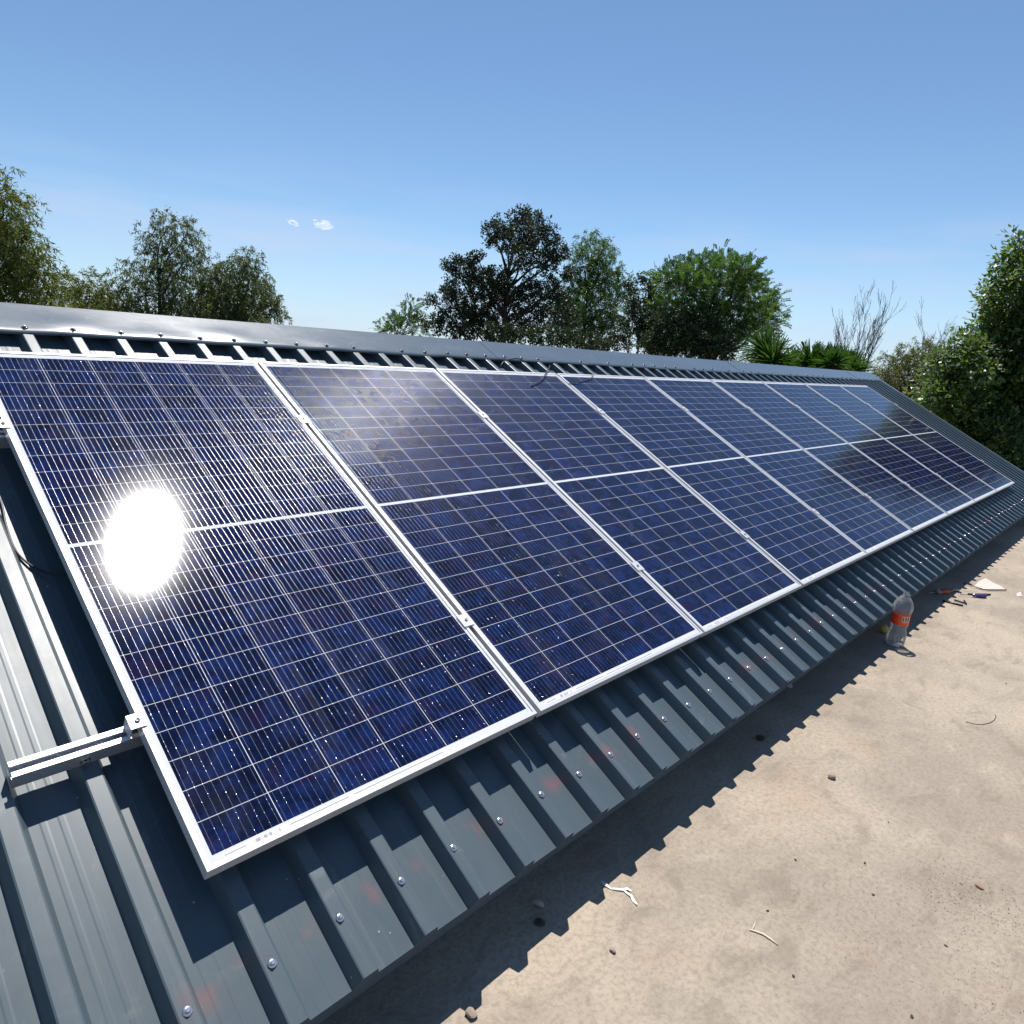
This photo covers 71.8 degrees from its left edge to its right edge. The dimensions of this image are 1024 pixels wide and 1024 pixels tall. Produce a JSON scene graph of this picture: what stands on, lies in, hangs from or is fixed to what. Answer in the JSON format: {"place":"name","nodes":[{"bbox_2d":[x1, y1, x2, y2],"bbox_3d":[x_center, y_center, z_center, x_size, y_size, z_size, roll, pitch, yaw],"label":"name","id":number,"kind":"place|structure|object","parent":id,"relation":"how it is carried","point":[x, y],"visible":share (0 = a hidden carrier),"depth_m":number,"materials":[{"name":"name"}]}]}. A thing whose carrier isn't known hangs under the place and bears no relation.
{"place":"outdoors","nodes":[
{"label":"outdoors","id":0,"kind":"place"},
{"bbox_2d":[0,0,1023,379],"label":"sky","id":1,"kind":"structure","parent":0,"point":[358,146],"materials":[{"name":"blue"}]},
{"bbox_2d":[320,518,1023,1023],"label":"pavement","id":2,"kind":"structure","parent":0,"point":[700,850],"depth_m":2.25,"materials":[{"name":"concrete"}]},
{"bbox_2d":[465,1006,477,1017],"bbox_3d":[-0.098,1.210,1.710,0.031,0.017,0.024,15,17,42],"label":"stone","id":3,"kind":"object","parent":2,"relation":"on","point":[470,1011],"visible":1,"depth_m":1.70,"materials":[{"name":"beige stone"}]},
{"bbox_2d":[0,302,1023,1023],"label":"metal roof building","id":4,"kind":"structure","parent":2,"relation":"on","point":[116,906],"depth_m":1.86,"materials":[{"name":"paint"}]},
{"bbox_2d":[0,430,10,447],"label":"mounting rail","id":5,"kind":"object","parent":4,"relation":"attached to","point":[4,443],"depth_m":2.28,"materials":[{"name":"metal"}]},
{"bbox_2d":[0,420,10,427],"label":"panel clamp","id":6,"kind":"object","parent":5,"relation":"attached to","point":[4,423],"visible":1,"depth_m":2.25,"materials":[{"name":"metal"}]},
{"bbox_2d":[0,351,536,879],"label":"solar panel","id":7,"kind":"object","parent":5,"relation":"on","point":[290,643],"visible":1,"depth_m":2.15,"materials":[{"name":"blue glass"}]},
{"bbox_2d":[296,415,310,425],"bbox_3d":[-0.893,-0.386,3.019,0.048,0.038,0.052,-10,47,-46],"label":"panel clamp","id":8,"kind":"object","parent":5,"relation":"attached to","point":[304,419],"visible":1,"depth_m":3.01,"materials":[{"name":"metal"}]},
{"bbox_2d":[258,361,702,717],"bbox_3d":[-0.182,-0.075,3.131,1.048,0.036,2.076,-10,47,-46],"label":"solar panel","id":9,"kind":"object","parent":5,"relation":"on","point":[541,580],"visible":0.92,"depth_m":2.97,"materials":[{"name":"blue glass"}]},
{"bbox_2d":[477,412,488,418],"bbox_3d":[-0.160,-0.509,3.783,0.048,0.038,0.052,-10,47,-46],"label":"panel clamp","id":10,"kind":"object","parent":5,"relation":"attached to","point":[483,415],"visible":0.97,"depth_m":3.77,"materials":[{"name":"metal"}]},
{"bbox_2d":[436,369,801,636],"bbox_3d":[0.550,-0.198,3.896,1.048,0.035,2.076,-10,47,-46],"label":"solar panel","id":11,"kind":"object","parent":5,"relation":"on","point":[707,569],"visible":0.88,"depth_m":3.77,"materials":[{"name":"blue glass"}]},
{"bbox_2d":[530,365,550,385],"bbox_3d":[0.213,-0.910,4.699,0.047,0.127,0.684,6,13,11],"label":"cable","id":12,"kind":"object","parent":11,"relation":"on","point":[543,376],"visible":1,"depth_m":4.57,"materials":[{"name":"black rubber"}]},
{"bbox_2d":[557,373,866,588],"bbox_3d":[1.283,-0.321,4.660,1.048,0.036,2.076,-10,47,-46],"label":"solar panel","id":13,"kind":"object","parent":5,"relation":"on","point":[796,539],"visible":0.87,"depth_m":4.55,"materials":[{"name":"blue glass"}]},
{"bbox_2d":[569,371,593,383],"bbox_3d":[0.514,-0.944,4.966,0.096,0.088,0.640,7,13,16],"label":"cable","id":14,"kind":"object","parent":13,"relation":"on","point":[584,380],"visible":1,"depth_m":4.88,"materials":[{"name":"black rubber"}]},
{"bbox_2d":[644,377,913,556],"bbox_3d":[2.015,-0.443,5.425,1.048,0.036,2.076,-10,47,-46],"label":"solar panel","id":15,"kind":"object","parent":5,"relation":"on","point":[863,522],"visible":0.89,"depth_m":5.34,"materials":[{"name":"blue glass"}]},
{"bbox_2d":[710,379,948,533],"bbox_3d":[2.749,-0.567,6.189,1.048,0.035,2.076,-10,47,-46],"label":"solar panel","id":16,"kind":"object","parent":5,"relation":"on","point":[899,500],"visible":0.89,"depth_m":6.11,"materials":[{"name":"blue glass"}]},
{"bbox_2d":[762,381,975,516],"bbox_3d":[3.482,-0.690,6.953,1.048,0.036,2.076,-10,47,-46],"label":"solar panel","id":17,"kind":"object","parent":5,"relation":"on","point":[929,485],"visible":0.89,"depth_m":6.88,"materials":[{"name":"blue glass"}]},
{"bbox_2d":[804,383,996,503],"bbox_3d":[4.214,-0.813,7.718,1.048,0.035,2.076,-10,47,-46],"label":"solar panel","id":18,"kind":"object","parent":5,"relation":"on","point":[967,483],"visible":0.88,"depth_m":7.66,"materials":[{"name":"blue glass"}]},
{"bbox_2d":[838,384,1014,492],"bbox_3d":[4.947,-0.936,8.483,1.048,0.035,2.076,-10,47,-46],"label":"solar panel","id":19,"kind":"object","parent":5,"relation":"on","point":[997,481],"visible":0.87,"depth_m":8.43,"materials":[{"name":"blue glass"}]},
{"bbox_2d":[0,498,64,575],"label":"cable","id":20,"kind":"object","parent":4,"relation":"on","point":[18,553],"visible":0.95,"depth_m":2.03,"materials":[{"name":"black rubber"}]},
{"bbox_2d":[7,727,143,788],"bbox_3d":[2.310,0.003,5.064,9.871,0.043,0.049,-10,47,-46],"label":"mounting rail","id":21,"kind":"object","parent":4,"relation":"attached to","point":[46,763],"visible":0.11,"depth_m":1.60,"materials":[{"name":"metal"}]},
{"bbox_2d":[123,712,147,739],"bbox_3d":[-0.896,0.507,1.684,0.037,0.043,0.040,-10,47,-46],"label":"panel clamp","id":22,"kind":"object","parent":21,"relation":"attached to","point":[132,722],"visible":1,"depth_m":1.67,"materials":[{"name":"metal"}]},
{"bbox_2d":[456,613,474,628],"bbox_3d":[-0.165,0.383,2.444,0.048,0.038,0.052,-10,47,-46],"label":"panel clamp","id":23,"kind":"object","parent":21,"relation":"attached to","point":[465,620],"visible":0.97,"depth_m":2.43,"materials":[{"name":"metal"}]},
{"bbox_2d":[631,561,643,570],"bbox_3d":[0.564,0.255,3.212,0.048,0.038,0.052,-10,47,-46],"label":"panel clamp","id":24,"kind":"object","parent":21,"relation":"attached to","point":[637,565],"visible":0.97,"depth_m":3.20,"materials":[{"name":"metal"}]},
{"bbox_2d":[739,531,749,538],"bbox_3d":[1.301,0.137,3.973,0.048,0.038,0.052,-10,47,-46],"label":"panel clamp","id":25,"kind":"object","parent":21,"relation":"attached to","point":[745,535],"visible":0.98,"depth_m":3.96,"materials":[{"name":"metal"}]},
{"bbox_2d":[499,358,524,368],"bbox_3d":[0.000,-0.996,4.779,0.023,0.091,0.367,11,14,28],"label":"cable","id":26,"kind":"object","parent":4,"relation":"on","point":[510,359],"visible":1,"depth_m":4.74,"materials":[{"name":"black rubber"}]},
{"bbox_2d":[533,899,543,906],"bbox_3d":[0.079,1.141,2.062,0.038,0.021,0.021,15,17,41],"label":"stone","id":27,"kind":"object","parent":2,"relation":"on","point":[538,902],"visible":1,"depth_m":2.06,"materials":[{"name":"grey stone"}]},
{"bbox_2d":[534,918,544,925],"bbox_3d":[0.079,1.160,1.998,0.032,0.012,0.025,6,13,10],"label":"stone","id":28,"kind":"object","parent":2,"relation":"on","point":[539,922],"visible":1,"depth_m":2.00,"materials":[{"name":"black stone"}]},
{"bbox_2d":[601,881,637,904],"bbox_3d":[0.333,1.146,2.143,0.130,0.006,0.041,14,16,38],"label":"dry twig","id":29,"kind":"object","parent":2,"relation":"on","point":[622,889],"visible":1,"depth_m":2.14,"materials":[{"name":"beige wood"}]},
{"bbox_2d":[756,735,764,739],"bbox_3d":[1.083,0.983,3.078,0.041,0.013,0.036,-9,18,-44],"label":"stone","id":30,"kind":"object","parent":2,"relation":"on","point":[760,737],"visible":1,"depth_m":3.07,"materials":[{"name":"black stone"}]},
{"bbox_2d":[750,922,777,944],"bbox_3d":[0.723,1.203,2.014,0.082,0.006,0.042,15,17,41],"label":"dry twig","id":31,"kind":"object","parent":2,"relation":"on","point":[761,933],"visible":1,"depth_m":2.01,"materials":[{"name":"beige wood"}]},
{"bbox_2d":[828,774,835,778],"bbox_3d":[1.274,1.052,2.816,0.032,0.018,0.026,10,14,24],"label":"stone","id":32,"kind":"object","parent":2,"relation":"on","point":[831,776],"visible":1,"depth_m":2.81,"materials":[{"name":"beige stone"}]},
{"bbox_2d":[879,624,888,632],"bbox_3d":[2.342,0.736,4.454,0.056,0.056,0.056,15,17,41],"label":"ball","id":33,"kind":"object","parent":2,"relation":"on","point":[883,628],"visible":0.92,"depth_m":4.44,"materials":[{"name":"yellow fabric"}]},
{"bbox_2d":[886,591,913,647],"bbox_3d":[2.326,0.637,4.234,0.112,0.342,0.112,17,17,41],"label":"plastic bottle","id":34,"kind":"object","parent":2,"relation":"on","point":[900,618],"visible":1,"depth_m":4.23,"materials":[{"name":"clear plastic"}]},
{"bbox_2d":[930,590,950,593],"bbox_3d":[3.230,0.607,5.348,0.215,0.030,0.029,-1,13,-20],"label":"screwdriver","id":35,"kind":"object","parent":2,"relation":"on","point":[945,591],"visible":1,"depth_m":5.36,"materials":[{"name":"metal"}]},
{"bbox_2d":[940,588,959,592],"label":"pliers","id":36,"kind":"object","parent":2,"relation":"on","point":[951,590],"visible":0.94,"depth_m":5.43,"materials":[{"name":"metal"}]},
{"bbox_2d":[943,600,962,605],"bbox_3d":[3.204,0.662,5.137,0.131,0.013,0.014,15,17,40],"label":"cable offcut","id":37,"kind":"object","parent":2,"relation":"on","point":[952,603],"visible":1,"depth_m":5.13,"materials":[{"name":"black plastic"}]},
{"bbox_2d":[958,594,986,597],"bbox_3d":[3.471,0.627,5.331,0.215,0.030,0.029,4,13,-1],"label":"screwdriver","id":38,"kind":"object","parent":2,"relation":"on","point":[980,595],"visible":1,"depth_m":5.32,"materials":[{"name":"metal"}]},
{"bbox_2d":[963,582,1006,589],"bbox_3d":[3.727,0.598,5.560,0.297,0.008,0.113,9,14,23],"label":"cable offcut","id":39,"kind":"object","parent":2,"relation":"on","point":[984,589],"visible":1,"depth_m":5.54,"materials":[{"name":"black plastic"}]},
{"bbox_2d":[973,578,1003,588],"bbox_3d":[3.847,0.591,5.662,0.204,0.002,0.427,15,17,41],"label":"paper scrap","id":40,"kind":"object","parent":2,"relation":"on","point":[985,583],"visible":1,"depth_m":5.67,"materials":[{"name":"white paper"}]},
{"label":"ground","id":41,"kind":"structure","parent":0,"visible":0},
{"bbox_2d":[0,164,75,307],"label":"willow tree","id":42,"kind":"object","parent":41,"relation":"on","point":[20,274],"visible":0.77,"depth_m":16.13,"materials":[{"name":"green plant"}]},
{"bbox_2d":[40,264,134,311],"bbox_3d":[-12.285,-5.291,20.137,2.841,3.361,2.740,12,15,33],"label":"willow tree","id":43,"kind":"object","parent":41,"relation":"on","point":[78,292],"visible":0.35,"depth_m":19.85,"materials":[{"name":"green plant"}]},
{"bbox_2d":[85,205,218,318],"bbox_3d":[-10.876,-6.612,21.548,4.085,5.464,3.384,-4,15,-30],"label":"gum tree","id":44,"kind":"object","parent":41,"relation":"on","point":[162,283],"visible":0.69,"depth_m":21.12,"materials":[{"name":"green plant"}]},
{"bbox_2d":[174,245,292,324],"bbox_3d":[-8.943,-6.348,23.051,3.330,4.555,3.916,3,13,-5],"label":"gum tree","id":45,"kind":"object","parent":41,"relation":"on","point":[240,307],"visible":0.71,"depth_m":22.39,"materials":[{"name":"green plant"}]},
{"bbox_2d":[368,292,434,336],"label":"tree","id":46,"kind":"object","parent":41,"relation":"on","point":[402,318],"visible":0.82,"depth_m":22.93,"materials":[{"name":"green plant"}]},
{"bbox_2d":[414,203,580,343],"bbox_3d":[-0.425,-6.521,22.147,5.269,6.393,2.854,1,13,-12],"label":"thorn tree","id":47,"kind":"object","parent":41,"relation":"on","point":[502,282],"visible":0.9,"depth_m":21.59,"materials":[{"name":"green plant"}]},
{"bbox_2d":[480,320,616,350],"bbox_3d":[0.954,-4.033,20.052,3.913,2.654,1.411,5,13,7],"label":"shrub","id":48,"kind":"object","parent":41,"relation":"on","point":[567,340],"visible":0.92,"depth_m":19.69,"materials":[{"name":"green plant"}]},
{"bbox_2d":[537,228,642,348],"bbox_3d":[3.062,-7.183,26.076,4.459,6.423,3.583,15,17,41],"label":"willow tree","id":49,"kind":"object","parent":41,"relation":"on","point":[587,284],"visible":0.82,"depth_m":25.47,"materials":[{"name":"green plant"}]},
{"bbox_2d":[588,272,665,354],"bbox_3d":[3.428,-4.987,21.131,2.387,4.343,1.945,5,13,3],"label":"tree","id":50,"kind":"object","parent":41,"relation":"on","point":[639,321],"visible":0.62,"depth_m":20.84,"materials":[{"name":"green plant"}]},
{"bbox_2d":[634,298,741,360],"bbox_3d":[4.722,-4.073,19.401,2.810,3.504,1.832,6,13,10],"label":"shrub","id":51,"kind":"object","parent":41,"relation":"on","point":[680,324],"visible":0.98,"depth_m":18.89,"materials":[{"name":"green plant"}]},
{"bbox_2d":[627,238,793,361],"bbox_3d":[5.657,-5.207,20.633,4.577,5.303,3.739,6,13,11],"label":"feather leaf tree","id":52,"kind":"object","parent":41,"relation":"on","point":[735,288],"visible":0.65,"depth_m":19.47,"materials":[{"name":"green plant"}]},
{"bbox_2d":[735,322,806,366],"bbox_3d":[5.726,-2.868,16.043,1.420,2.771,1.846,2,13,-9],"label":"yucca","id":53,"kind":"object","parent":41,"relation":"on","point":[765,350],"visible":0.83,"depth_m":15.66,"materials":[{"name":"green plant"}]},
{"bbox_2d":[780,338,877,374],"bbox_3d":[6.830,-2.601,15.941,2.316,2.509,2.080,15,17,41],"label":"yucca","id":54,"kind":"object","parent":41,"relation":"on","point":[821,357],"visible":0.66,"depth_m":15.41,"materials":[{"name":"green plant"}]},
{"bbox_2d":[832,282,906,370],"bbox_3d":[12.812,-5.997,26.220,2.116,5.318,2.047,1,13,-13],"label":"bare tree","id":55,"kind":"object","parent":41,"relation":"on","point":[874,333],"visible":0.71,"depth_m":26.15,"materials":[{"name":"grey plant"}]},
{"bbox_2d":[870,334,949,399],"bbox_3d":[9.089,-2.729,16.364,2.164,2.788,1.972,-3,14,-27],"label":"shrub","id":56,"kind":"object","parent":41,"relation":"on","point":[894,374],"visible":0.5,"depth_m":16.18,"materials":[{"name":"green plant"}]},
{"bbox_2d":[906,296,956,376],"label":"bare tree","id":57,"kind":"object","parent":41,"relation":"on","point":[935,332],"visible":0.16,"depth_m":28.46,"materials":[{"name":"grey plant"}]},
{"bbox_2d":[903,324,1023,470],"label":"hedge bush","id":58,"kind":"object","parent":41,"relation":"on","point":[970,414],"visible":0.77,"depth_m":11.45,"materials":[{"name":"green plant"}]},
{"bbox_2d":[943,224,1023,456],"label":"broadleaf tree","id":59,"kind":"object","parent":41,"relation":"on","point":[1004,315],"visible":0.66,"depth_m":11.78,"materials":[{"name":"green plant"}]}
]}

